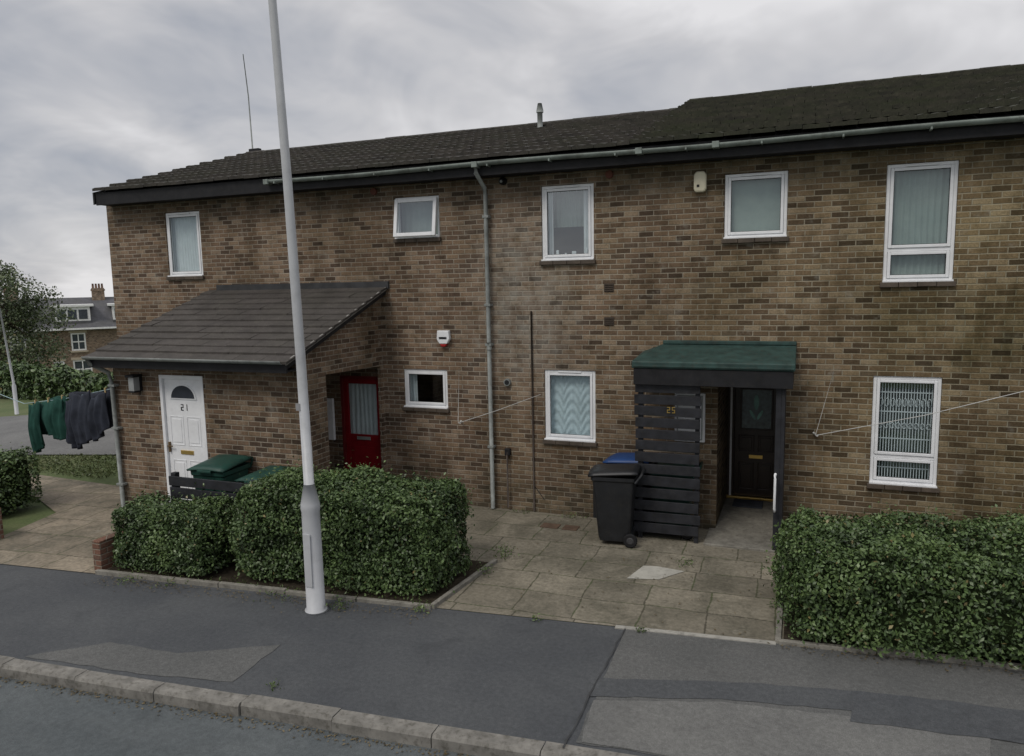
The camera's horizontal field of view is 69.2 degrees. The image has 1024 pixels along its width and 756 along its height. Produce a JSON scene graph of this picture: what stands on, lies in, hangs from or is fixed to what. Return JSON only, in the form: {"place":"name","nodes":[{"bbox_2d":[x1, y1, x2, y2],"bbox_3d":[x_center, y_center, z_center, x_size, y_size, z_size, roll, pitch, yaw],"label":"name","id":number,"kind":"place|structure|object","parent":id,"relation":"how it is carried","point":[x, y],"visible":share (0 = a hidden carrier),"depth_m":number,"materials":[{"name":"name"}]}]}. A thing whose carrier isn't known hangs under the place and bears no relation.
{"place":"outdoors","nodes":[
{"label":"outdoors","id":0,"kind":"place"},
{"bbox_2d":[0,415,115,454],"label":"side road","id":1,"kind":"structure","parent":0,"point":[14,431],"depth_m":15.96,"materials":[{"name":"asphalt"}]},
{"bbox_2d":[0,475,123,572],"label":"garden path","id":2,"kind":"structure","parent":0,"point":[71,529],"depth_m":10.10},
{"bbox_2d":[92,532,123,569],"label":"garden wall","id":3,"kind":"structure","parent":2,"relation":"on","point":[103,547],"depth_m":8.59,"materials":[{"name":"red brick"}]},
{"bbox_2d":[113,363,302,503],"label":"porch front wall","id":4,"kind":"structure","parent":0,"point":[255,416],"depth_m":9.69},
{"bbox_2d":[85,360,125,510],"bbox_3d":[-5.602,0.852,10.249,0.160,2.311,0.348,2,8,21],"label":"porch downpipe","id":5,"kind":"object","parent":4,"relation":"attached to","point":[116,435],"visible":0.81,"depth_m":10.34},
{"bbox_2d":[0,389,109,403],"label":"washing line","id":6,"kind":"object","parent":5,"relation":"attached to","point":[40,401],"visible":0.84,"depth_m":12.21,"materials":[{"name":"white plastic"}]},
{"bbox_2d":[28,395,67,452],"bbox_3d":[-7.313,0.740,11.685,1.347,1.013,0.232,4,9,37],"label":"green sweater","id":7,"kind":"object","parent":6,"relation":"hanging from","point":[47,417],"visible":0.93,"depth_m":11.68,"materials":[{"name":"fabric"}]},
{"bbox_2d":[65,387,112,449],"bbox_3d":[-6.183,0.583,10.776,1.426,1.015,0.279,4,9,37],"label":"dark jacket","id":8,"kind":"object","parent":6,"relation":"hanging from","point":[88,416],"visible":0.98,"depth_m":10.61,"materials":[{"name":"fabric"}]},
{"bbox_2d":[158,375,207,498],"bbox_3d":[-4.383,0.844,10.015,0.756,1.778,0.075,2,8,21],"label":"white door frame","id":9,"kind":"object","parent":4,"relation":"in","point":[164,419],"visible":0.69,"depth_m":10.02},
{"bbox_2d":[164,379,204,499],"bbox_3d":[-4.377,0.860,10.033,0.656,1.702,0.040,2,8,21],"label":"white door leaf","id":10,"kind":"object","parent":9,"relation":"in","point":[174,406],"visible":0.55,"depth_m":9.99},
{"bbox_2d":[170,416,201,488],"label":"white door panels","id":11,"kind":"object","parent":10,"relation":"attached to","point":[178,437],"visible":0.71,"depth_m":10.03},
{"bbox_2d":[83,287,386,364],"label":"porch roof tiles","id":12,"kind":"object","parent":4,"relation":"on","point":[252,325],"visible":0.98,"depth_m":10.26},
{"bbox_2d":[89,360,287,373],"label":"porch fascia","id":13,"kind":"structure","parent":12,"relation":"attached to","point":[231,367],"depth_m":9.40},
{"bbox_2d":[81,356,282,364],"bbox_3d":[-4.249,-0.225,9.409,3.250,0.046,0.090,2,8,21],"label":"porch gutter","id":14,"kind":"object","parent":13,"relation":"attached to","point":[186,360],"visible":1,"depth_m":9.31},
{"bbox_2d":[281,291,385,369],"bbox_3d":[-2.310,-0.698,9.904,0.078,0.919,2.348,2,8,21],"label":"bargeboard","id":15,"kind":"object","parent":12,"relation":"attached to","point":[293,362],"visible":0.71,"depth_m":9.77,"materials":[{"name":"black paint"}]},
{"bbox_2d":[0,676,473,755],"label":"road","id":16,"kind":"structure","parent":0,"point":[42,720],"depth_m":5.59,"materials":[{"name":"asphalt"}]},
{"bbox_2d":[0,655,636,755],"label":"kerb","id":17,"kind":"structure","parent":16,"relation":"on","point":[413,733],"depth_m":5.68,"materials":[{"name":"concrete"}]},
{"bbox_2d":[0,518,1023,755],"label":"leaf litter","id":18,"kind":"object","parent":16,"relation":"on","point":[445,753],"visible":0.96,"depth_m":6.17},
{"bbox_2d":[107,558,487,603],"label":"soil","id":19,"kind":"structure","parent":0,"point":[225,573],"depth_m":8.14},
{"bbox_2d":[110,483,242,576],"bbox_3d":[-3.875,1.704,8.670,1.678,0.994,1.158,2,8,21],"label":"hedge","id":20,"kind":"object","parent":19,"relation":"on","point":[172,533],"visible":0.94,"depth_m":8.37,"materials":[{"name":"green plant"}]},
{"bbox_2d":[168,471,258,507],"bbox_3d":[-3.550,1.665,8.896,1.290,1.000,0.100,2,8,21],"label":"timber fence","id":21,"kind":"object","parent":19,"relation":"on","point":[176,481],"visible":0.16,"depth_m":8.87,"materials":[{"name":"grey paint"}]},
{"bbox_2d":[217,456,480,602],"bbox_3d":[-1.755,1.550,8.293,2.946,1.314,1.613,2,8,21],"label":"hedge","id":22,"kind":"object","parent":19,"relation":"on","point":[394,532],"visible":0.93,"depth_m":7.89,"materials":[{"name":"green plant"}]},
{"bbox_2d":[0,377,614,626],"bbox_3d":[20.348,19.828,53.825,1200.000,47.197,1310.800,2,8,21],"label":"ground","id":23,"kind":"structure","parent":0,"point":[19,518],"depth_m":12.91,"materials":[{"name":"green plant"}]},
{"bbox_2d":[0,308,18,414],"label":"street lamp","id":24,"kind":"object","parent":23,"relation":"on","point":[14,392],"visible":0.95,"depth_m":20.52,"materials":[{"name":"metal"}]},
{"bbox_2d":[0,442,42,514],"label":"hedge","id":25,"kind":"object","parent":23,"relation":"on","point":[16,485],"visible":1,"depth_m":10.90,"materials":[{"name":"green plant"}]},
{"bbox_2d":[0,260,78,364],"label":"tree","id":26,"kind":"object","parent":23,"relation":"on","point":[14,311],"visible":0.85,"depth_m":42.24,"materials":[{"name":"green plant"}]},
{"bbox_2d":[0,357,113,400],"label":"hedge","id":27,"kind":"object","parent":23,"relation":"on","point":[35,381],"visible":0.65,"depth_m":25.05,"materials":[{"name":"green plant"}]},
{"bbox_2d":[2,328,116,373],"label":"terrace front","id":28,"kind":"structure","parent":23,"relation":"on","point":[97,338],"depth_m":63.22,"materials":[{"name":"brick"}]},
{"bbox_2d":[11,334,92,370],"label":"terrace glass","id":29,"kind":"object","parent":28,"relation":"in","point":[78,364],"visible":0.14,"depth_m":63.14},
{"bbox_2d":[0,297,115,330],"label":"terrace roof","id":30,"kind":"structure","parent":28,"relation":"on","point":[101,315],"depth_m":64.70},
{"bbox_2d":[54,306,90,321],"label":"dormer","id":31,"kind":"object","parent":30,"relation":"on","point":[81,308],"depth_m":63.02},
{"bbox_2d":[20,453,117,478],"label":"grass tufts","id":32,"kind":"object","parent":23,"relation":"on","point":[90,461],"visible":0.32,"depth_m":13.77,"materials":[{"name":"green plant"}]},
{"bbox_2d":[324,298,383,373],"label":"porch side wall lintel","id":33,"kind":"structure","parent":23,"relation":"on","point":[356,343],"depth_m":10.43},
{"bbox_2d":[417,374,423,400],"bbox_3d":[-2.118,0.880,11.812,1.340,2.250,0.600,2,8,21],"label":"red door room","id":34,"kind":"object","parent":23,"relation":"on","point":[420,384],"depth_m":11.66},
{"bbox_2d":[423,375,443,401],"bbox_3d":[-0.987,0.133,11.591,1.315,1.015,1.200,2,8,21],"label":"room","id":35,"kind":"object","parent":34,"relation":"on","point":[433,388],"depth_m":12.35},
{"bbox_2d":[106,137,1023,536],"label":"front wall","id":36,"kind":"structure","parent":23,"relation":"on","point":[670,265],"depth_m":9.49,"materials":[{"name":"brick"}]},
{"bbox_2d":[166,211,202,275],"bbox_3d":[-5.366,-2.201,12.233,0.724,1.034,0.067,2,8,21],"label":"window frame","id":37,"kind":"object","parent":36,"relation":"attached to","point":[193,212],"visible":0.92,"depth_m":12.21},
{"bbox_2d":[167,214,201,273],"bbox_3d":[-5.373,-2.199,12.216,0.644,0.954,0.054,2,8,21],"label":"window sash","id":38,"kind":"object","parent":37,"relation":"attached to","point":[171,247],"depth_m":12.24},
{"bbox_2d":[171,216,199,273],"bbox_3d":[-5.345,-2.208,12.287,0.730,1.040,0.018,2,8,21],"label":"curtain","id":39,"kind":"object","parent":36,"relation":"hanging from","point":[185,243],"visible":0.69,"depth_m":12.31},
{"bbox_2d":[216,281,388,290],"bbox_3d":[-3.291,-1.408,11.448,3.190,0.105,0.034,2,8,21],"label":"porch flashing","id":40,"kind":"object","parent":36,"relation":"attached to","point":[309,285],"visible":0.89,"depth_m":11.35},
{"bbox_2d":[327,398,335,439],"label":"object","id":41,"kind":"object","parent":36,"relation":"attached to","point":[331,418],"visible":0.51,"depth_m":11.50,"materials":[{"name":"plastic"}]},
{"bbox_2d":[340,375,377,468],"bbox_3d":[-2.274,0.859,11.410,0.736,1.798,0.070,2,8,21],"label":"red door frame","id":42,"kind":"object","parent":36,"relation":"attached to","point":[342,377],"visible":0.43,"depth_m":11.45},
{"bbox_2d":[344,379,381,471],"bbox_3d":[-2.268,0.878,11.426,0.646,1.737,0.040,2,8,21],"label":"red door","id":43,"kind":"structure","parent":42,"relation":"in","point":[352,440],"depth_m":11.42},
{"bbox_2d":[354,446,375,477],"bbox_3d":[-2.267,1.330,11.465,0.380,0.550,0.012,2,8,21],"label":"red door lower panel","id":44,"kind":"structure","parent":43,"relation":"attached to","point":[361,453],"depth_m":11.44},
{"bbox_2d":[400,203,402,232],"bbox_3d":[-1.078,-2.311,11.300,1.310,1.030,1.200,2,8,21],"label":"room","id":45,"kind":"object","parent":36,"relation":"attached to","point":[401,217],"depth_m":11.47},
{"bbox_2d":[402,201,437,233],"bbox_3d":[-1.283,-2.316,10.773,0.710,0.580,0.016,2,8,21],"label":"curtain","id":46,"kind":"object","parent":45,"relation":"hanging from","point":[416,216],"visible":0.61,"depth_m":10.80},
{"bbox_2d":[395,195,439,236],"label":"window frame","id":47,"kind":"object","parent":36,"relation":"attached to","point":[399,224],"visible":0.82,"depth_m":10.54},
{"bbox_2d":[393,197,437,236],"bbox_3d":[-1.375,-2.280,10.539,0.670,0.540,0.045,2,-1,21],"label":"open sash","id":48,"kind":"object","parent":47,"relation":"attached to","point":[412,200],"visible":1,"depth_m":10.51,"materials":[{"name":"white plastic"}]},
{"bbox_2d":[404,369,447,406],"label":"window frame","id":49,"kind":"object","parent":36,"relation":"attached to","point":[424,370],"visible":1,"depth_m":10.89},
{"bbox_2d":[407,371,445,404],"bbox_3d":[-1.252,0.148,10.911,0.629,0.479,0.054,2,8,21],"label":"sash window","id":50,"kind":"structure","parent":49,"relation":"attached to","point":[428,403],"depth_m":10.88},
{"bbox_2d":[474,168,494,508],"bbox_3d":[-0.375,-0.464,10.214,0.070,4.730,0.352,2,8,21],"label":"downpipe","id":51,"kind":"object","parent":36,"relation":"attached to","point":[487,288],"visible":1,"depth_m":10.31,"materials":[{"name":"grey plastic"}]},
{"bbox_2d":[530,311,534,510],"bbox_3d":[0.287,0.482,10.293,0.024,2.810,0.024,2,8,21],"label":"wall cable pipe","id":52,"kind":"object","parent":36,"relation":"attached to","point":[532,413],"depth_m":10.29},
{"bbox_2d":[548,192,553,254],"bbox_3d":[0.499,-2.074,10.019,0.130,0.980,0.020,2,8,21],"label":"curtain","id":53,"kind":"object","parent":36,"relation":"hanging from","point":[550,225],"visible":0.58,"depth_m":10.01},
{"bbox_2d":[102,134,1023,205],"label":"soffit","id":54,"kind":"structure","parent":36,"relation":"attached to","point":[735,157],"depth_m":9.32,"materials":[{"name":"black paint"}]},
{"bbox_2d":[542,183,593,259],"bbox_3d":[0.749,-2.057,9.848,0.714,0.974,0.067,2,8,21],"label":"window frame","id":55,"kind":"object","parent":36,"relation":"attached to","point":[591,185],"visible":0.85,"depth_m":9.79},
{"bbox_2d":[544,187,590,257],"bbox_3d":[0.742,-2.055,9.831,0.634,0.894,0.054,2,8,21],"label":"window sash","id":56,"kind":"object","parent":55,"relation":"attached to","point":[547,255],"depth_m":9.80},
{"bbox_2d":[551,375,589,434],"bbox_3d":[0.829,0.360,10.213,0.720,0.970,0.038,2,8,21],"label":"curtain","id":57,"kind":"object","parent":36,"relation":"hanging from","point":[570,404],"visible":0.73,"depth_m":10.22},
{"bbox_2d":[545,370,595,440],"bbox_3d":[0.804,0.369,10.152,0.714,0.964,0.067,2,8,21],"label":"window frame","id":58,"kind":"object","parent":36,"relation":"attached to","point":[546,401],"visible":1,"depth_m":10.13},
{"bbox_2d":[547,372,592,438],"bbox_3d":[0.798,0.371,10.135,0.634,0.884,0.054,2,8,21],"label":"sash window","id":59,"kind":"structure","parent":58,"relation":"attached to","point":[591,407],"depth_m":10.09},
{"bbox_2d":[675,393,705,442],"bbox_3d":[2.278,0.502,9.507,0.380,0.630,0.049,2,8,21],"label":"meter box","id":60,"kind":"object","parent":36,"relation":"attached to","point":[703,418],"visible":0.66,"depth_m":9.45,"materials":[{"name":"white plastic"}]},
{"bbox_2d":[632,340,796,552],"bbox_3d":[2.455,0.802,9.102,1.860,2.470,0.745,2,8,21],"label":"porch","id":61,"kind":"object","parent":36,"relation":"attached to","point":[682,366],"visible":0.89,"depth_m":8.99,"materials":[{"name":"black wood"}]},
{"bbox_2d":[721,237,788,243],"bbox_3d":[2.931,-1.664,8.971,0.775,0.056,0.060,2,8,21],"label":"window sill","id":62,"kind":"structure","parent":36,"relation":"attached to","point":[762,239],"depth_m":8.94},
{"bbox_2d":[724,171,787,236],"bbox_3d":[2.948,-2.085,8.980,0.719,0.764,0.067,2,8,21],"label":"window frame","id":63,"kind":"object","parent":36,"relation":"attached to","point":[785,173],"visible":0.85,"depth_m":8.94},
{"bbox_2d":[728,174,784,234],"bbox_3d":[2.941,-2.083,8.963,0.639,0.684,0.054,2,8,21],"label":"window sash","id":64,"kind":"object","parent":63,"relation":"attached to","point":[782,176],"depth_m":8.93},
{"bbox_2d":[731,178,787,231],"bbox_3d":[2.969,-2.082,9.035,0.725,0.790,0.004,2,8,21],"label":"blind","id":65,"kind":"object","parent":36,"relation":"attached to","point":[755,205],"visible":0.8,"depth_m":9.03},
{"bbox_2d":[866,483,939,492],"bbox_3d":[4.582,1.290,8.718,0.760,0.057,0.060,2,8,21],"label":"window sill","id":66,"kind":"structure","parent":36,"relation":"attached to","point":[903,488],"depth_m":8.69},
{"bbox_2d":[869,376,941,485],"bbox_3d":[4.594,0.614,8.695,0.704,1.279,0.067,2,8,21],"label":"window frame","id":67,"kind":"object","parent":36,"relation":"attached to","point":[935,457],"visible":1,"depth_m":8.66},
{"bbox_2d":[873,457,933,482],"bbox_3d":[4.596,1.079,8.736,0.624,0.265,0.054,2,8,21],"label":"sash window","id":68,"kind":"structure","parent":67,"relation":"attached to","point":[931,463],"depth_m":8.71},
{"bbox_2d":[877,383,932,478],"bbox_3d":[4.608,0.609,8.731,0.570,1.185,0.011,2,8,21],"label":"security grille","id":69,"kind":"object","parent":67,"relation":"attached to","point":[906,438],"visible":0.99,"depth_m":8.72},
{"bbox_2d":[874,379,937,456],"bbox_3d":[4.584,0.463,8.658,0.624,0.890,0.054,2,8,21],"label":"sash window","id":70,"kind":"structure","parent":67,"relation":"attached to","point":[934,382],"depth_m":8.63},
{"bbox_2d":[880,281,955,286],"bbox_3d":[4.584,-1.059,8.402,0.760,0.057,0.060,2,8,21],"label":"window sill","id":71,"kind":"structure","parent":36,"relation":"attached to","point":[913,284],"depth_m":8.38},
{"bbox_2d":[887,168,949,277],"bbox_3d":[4.620,-1.759,8.441,0.710,1.315,0.022,2,8,21],"label":"curtain","id":72,"kind":"object","parent":36,"relation":"hanging from","point":[920,207],"visible":0.69,"depth_m":8.43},
{"bbox_2d":[882,160,958,280],"bbox_3d":[4.595,-1.751,8.377,0.704,1.309,0.067,2,8,21],"label":"window frame","id":73,"kind":"object","parent":36,"relation":"attached to","point":[951,247],"visible":0.91,"depth_m":8.35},
{"bbox_2d":[886,250,949,277],"bbox_3d":[4.597,-1.285,8.419,0.624,0.295,0.054,2,8,21],"label":"sash window","id":74,"kind":"structure","parent":73,"relation":"attached to","point":[889,254],"depth_m":8.39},
{"bbox_2d":[888,164,954,248],"bbox_3d":[4.585,-1.916,8.339,0.624,0.890,0.054,2,8,21],"label":"sash window","id":75,"kind":"structure","parent":73,"relation":"attached to","point":[952,167],"depth_m":8.31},
{"bbox_3d":[1.063,0.355,10.815,1.320,1.420,1.200,2,8,21],"label":"room","id":76,"kind":"object","parent":36,"relation":"attached to","visible":0},
{"bbox_2d":[553,192,583,257],"bbox_3d":[1.007,-2.070,10.512,1.320,1.430,1.200,2,8,21],"label":"room","id":77,"kind":"object","parent":76,"relation":"on","point":[568,240],"depth_m":11.22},
{"bbox_2d":[554,190,583,227],"bbox_3d":[0.813,-2.304,9.994,0.520,0.530,0.020,2,8,21],"label":"curtain","id":78,"kind":"object","parent":77,"relation":"hanging from","point":[568,208],"visible":0.68,"depth_m":10.02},
{"bbox_2d":[615,625,775,644],"bbox_3d":[1.649,2.344,6.750,1.424,0.032,0.060,1,7,15],"label":"path edging","id":79,"kind":"object","parent":23,"relation":"on","point":[622,627],"visible":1,"depth_m":6.72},
{"bbox_2d":[717,387,727,521],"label":"recess left wall","id":80,"kind":"structure","parent":23,"relation":"on","point":[722,446],"depth_m":10.11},
{"bbox_2d":[726,387,735,494],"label":"brown door frame","id":81,"kind":"object","parent":80,"relation":"attached to","point":[733,440],"visible":0.12,"depth_m":10.78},
{"bbox_2d":[306,342,329,471],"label":"wall","id":82,"kind":"structure","parent":0,"point":[316,376],"depth_m":9.60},
{"bbox_2d":[0,564,656,755],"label":"pavement","id":83,"kind":"structure","parent":0,"point":[521,677],"depth_m":6.71,"materials":[{"name":"asphalt"}]},
{"bbox_2d":[25,642,280,681],"bbox_3d":[-3.222,2.464,6.482,2.218,0.001,0.642,-1,7,4],"label":"pavement patch","id":84,"kind":"object","parent":83,"relation":"on","point":[230,665],"visible":1,"depth_m":6.49,"materials":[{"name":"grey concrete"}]},
{"bbox_2d":[268,0,331,617],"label":"street lamp","id":85,"kind":"object","parent":83,"relation":"on","point":[316,606],"visible":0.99,"depth_m":7.11,"materials":[{"name":"metal"}]},
{"bbox_2d":[303,534,312,587],"bbox_3d":[-2.001,1.790,7.272,0.084,0.540,0.008,2,8,21],"label":"access door","id":86,"kind":"structure","parent":85,"relation":"in","point":[306,537],"depth_m":7.27,"materials":[{"name":"grey paint"}]},
{"bbox_2d":[576,629,1023,755],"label":"pavement patch","id":87,"kind":"object","parent":83,"relation":"on","point":[650,655],"visible":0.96,"depth_m":6.08,"materials":[{"name":"asphalt"}]},
{"bbox_2d":[582,700,990,755],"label":"pavement patch","id":88,"kind":"object","parent":87,"relation":"on","point":[682,728],"visible":1,"depth_m":5.26,"materials":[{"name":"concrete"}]},
{"bbox_2d":[587,678,1023,714],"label":"pavement patch","id":89,"kind":"object","parent":87,"relation":"on","point":[828,698],"visible":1,"depth_m":5.79,"materials":[{"name":"asphalt"}]},
{"bbox_2d":[850,692,1023,743],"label":"pavement patch","id":90,"kind":"object","parent":83,"relation":"on","point":[923,715],"visible":1,"depth_m":5.40,"materials":[{"name":"asphalt"}]},
{"bbox_2d":[349,383,377,434],"bbox_3d":[-2.266,0.471,11.401,0.540,0.830,0.016,2,8,21],"label":"door window","id":91,"kind":"structure","parent":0,"point":[363,408],"depth_m":11.41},
{"bbox_2d":[377,366,387,483],"bbox_3d":[-1.935,0.850,11.182,0.056,2.080,0.098,2,8,21],"label":"porch side wall jamb","id":92,"kind":"object","parent":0,"point":[382,412],"visible":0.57,"depth_m":11.12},
{"bbox_2d":[0,0,1023,298],"label":"sky","id":93,"kind":"structure","parent":0,"point":[94,93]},
{"bbox_2d":[99,97,1023,192],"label":"roof deck","id":94,"kind":"structure","parent":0,"point":[909,121],"depth_m":9.04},
{"bbox_2d":[92,110,671,190],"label":"roof tiles","id":95,"kind":"object","parent":94,"relation":"on","point":[550,137],"visible":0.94,"depth_m":11.63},
{"bbox_2d":[246,108,675,152],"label":"ridge","id":96,"kind":"structure","parent":94,"relation":"on","point":[631,113],"depth_m":13.49,"materials":[{"name":"tile"}]},
{"bbox_2d":[95,114,1023,205],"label":"fascia","id":97,"kind":"structure","parent":94,"relation":"attached to","point":[258,186],"depth_m":9.29,"materials":[{"name":"black paint"}]},
{"bbox_2d":[263,122,1023,184],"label":"gutter brackets","id":98,"kind":"object","parent":97,"relation":"attached to","point":[715,145],"visible":0.97,"depth_m":9.00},
{"bbox_2d":[268,115,1023,183],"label":"gutter","id":99,"kind":"object","parent":97,"relation":"attached to","point":[996,120],"visible":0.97,"depth_m":8.75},
{"bbox_2d":[628,65,1023,143],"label":"roof tiles","id":100,"kind":"object","parent":94,"relation":"on","point":[970,92],"visible":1,"depth_m":9.72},
{"bbox_2d":[689,64,1023,99],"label":"ridge","id":101,"kind":"structure","parent":94,"relation":"on","point":[805,87],"depth_m":12.62,"materials":[{"name":"tile"}]},
{"bbox_2d":[436,505,792,640],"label":"garden paving","id":102,"kind":"structure","parent":0,"point":[560,555],"depth_m":8.01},
{"bbox_2d":[186,454,252,492],"bbox_3d":[-3.657,1.547,9.430,0.530,1.087,0.669,1,8,17],"label":"wheelie bin","id":103,"kind":"object","parent":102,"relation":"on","point":[228,467],"visible":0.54,"depth_m":9.19,"materials":[{"name":"green plastic"}]},
{"bbox_2d":[235,465,289,488],"bbox_3d":[-2.966,1.617,9.189,0.530,0.982,0.669,2,8,25],"label":"wheelie bin","id":104,"kind":"object","parent":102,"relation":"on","point":[254,476],"visible":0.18,"depth_m":9.03,"materials":[{"name":"green plastic"}]},
{"bbox_2d":[95,559,497,609],"bbox_3d":[-2.450,2.253,7.966,4.593,0.084,1.218,-1,7,-1],"label":"path edging","id":105,"kind":"object","parent":102,"relation":"on","point":[281,590],"visible":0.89,"depth_m":7.94,"materials":[{"name":"concrete"}]},
{"bbox_2d":[105,508,1007,690],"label":"weeds","id":106,"kind":"object","parent":102,"relation":"on","point":[533,616],"visible":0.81,"depth_m":7.80,"materials":[{"name":"green plant"}]},
{"bbox_2d":[588,463,644,547],"bbox_3d":[1.298,1.549,9.196,0.669,0.954,0.530,1,7,15],"label":"wheelie bin","id":107,"kind":"object","parent":102,"relation":"on","point":[614,489],"visible":0.97,"depth_m":8.99,"materials":[{"name":"black plastic"}]},
{"bbox_2d":[603,452,655,534],"bbox_3d":[1.571,1.469,9.670,0.669,0.982,0.530,2,8,26],"label":"wheelie bin","id":108,"kind":"object","parent":102,"relation":"on","point":[621,457],"visible":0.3,"depth_m":9.49,"materials":[{"name":"blue plastic"}]},
{"bbox_2d":[628,566,683,578],"bbox_3d":[1.586,2.152,8.160,0.560,0.001,0.450,2,8,21],"label":"concrete patch","id":109,"kind":"object","parent":102,"relation":"on","point":[650,572],"visible":1,"depth_m":8.19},
{"bbox_2d":[649,461,702,539],"bbox_3d":[2.064,1.511,9.451,0.669,0.935,0.530,1,8,19],"label":"wheelie bin","id":110,"kind":"object","parent":102,"relation":"on","point":[681,501],"visible":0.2,"depth_m":9.24,"materials":[{"name":"black plastic"}]},
{"bbox_2d":[775,565,1023,670],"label":"path edging","id":111,"kind":"object","parent":102,"relation":"on","point":[815,645],"visible":0.48,"depth_m":6.34,"materials":[{"name":"concrete"}]},
{"bbox_2d":[716,498,772,533],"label":"recess floor","id":112,"kind":"structure","parent":0,"point":[731,517],"depth_m":9.89,"materials":[{"name":"concrete"}]},
{"bbox_2d":[734,387,775,497],"bbox_3d":[3.511,0.901,10.679,0.596,1.638,0.050,2,8,21],"label":"brown door","id":113,"kind":"structure","parent":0,"point":[743,456],"depth_m":10.66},
{"bbox_2d":[738,388,773,490],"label":"brown door panels","id":114,"kind":"object","parent":113,"relation":"attached to","point":[745,473],"visible":0.99,"depth_m":10.68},
{"bbox_2d":[784,596,1020,662],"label":"soil","id":115,"kind":"structure","parent":0,"point":[787,632],"depth_m":6.61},
{"bbox_2d":[757,496,1023,669],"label":"hedge","id":116,"kind":"object","parent":115,"relation":"on","point":[878,581],"visible":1,"depth_m":6.29,"materials":[{"name":"green plant"}]},
{"bbox_3d":[4.852,0.600,9.359,1.310,1.735,1.200,2,8,21],"label":"room","id":117,"kind":"object","parent":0,"visible":0},
{"bbox_2d":[877,383,933,478],"bbox_3d":[4.684,0.583,8.924,0.710,1.285,0.040,2,8,21],"label":"curtain","id":118,"kind":"object","parent":117,"relation":"hanging from","point":[885,439],"visible":0.38,"depth_m":8.91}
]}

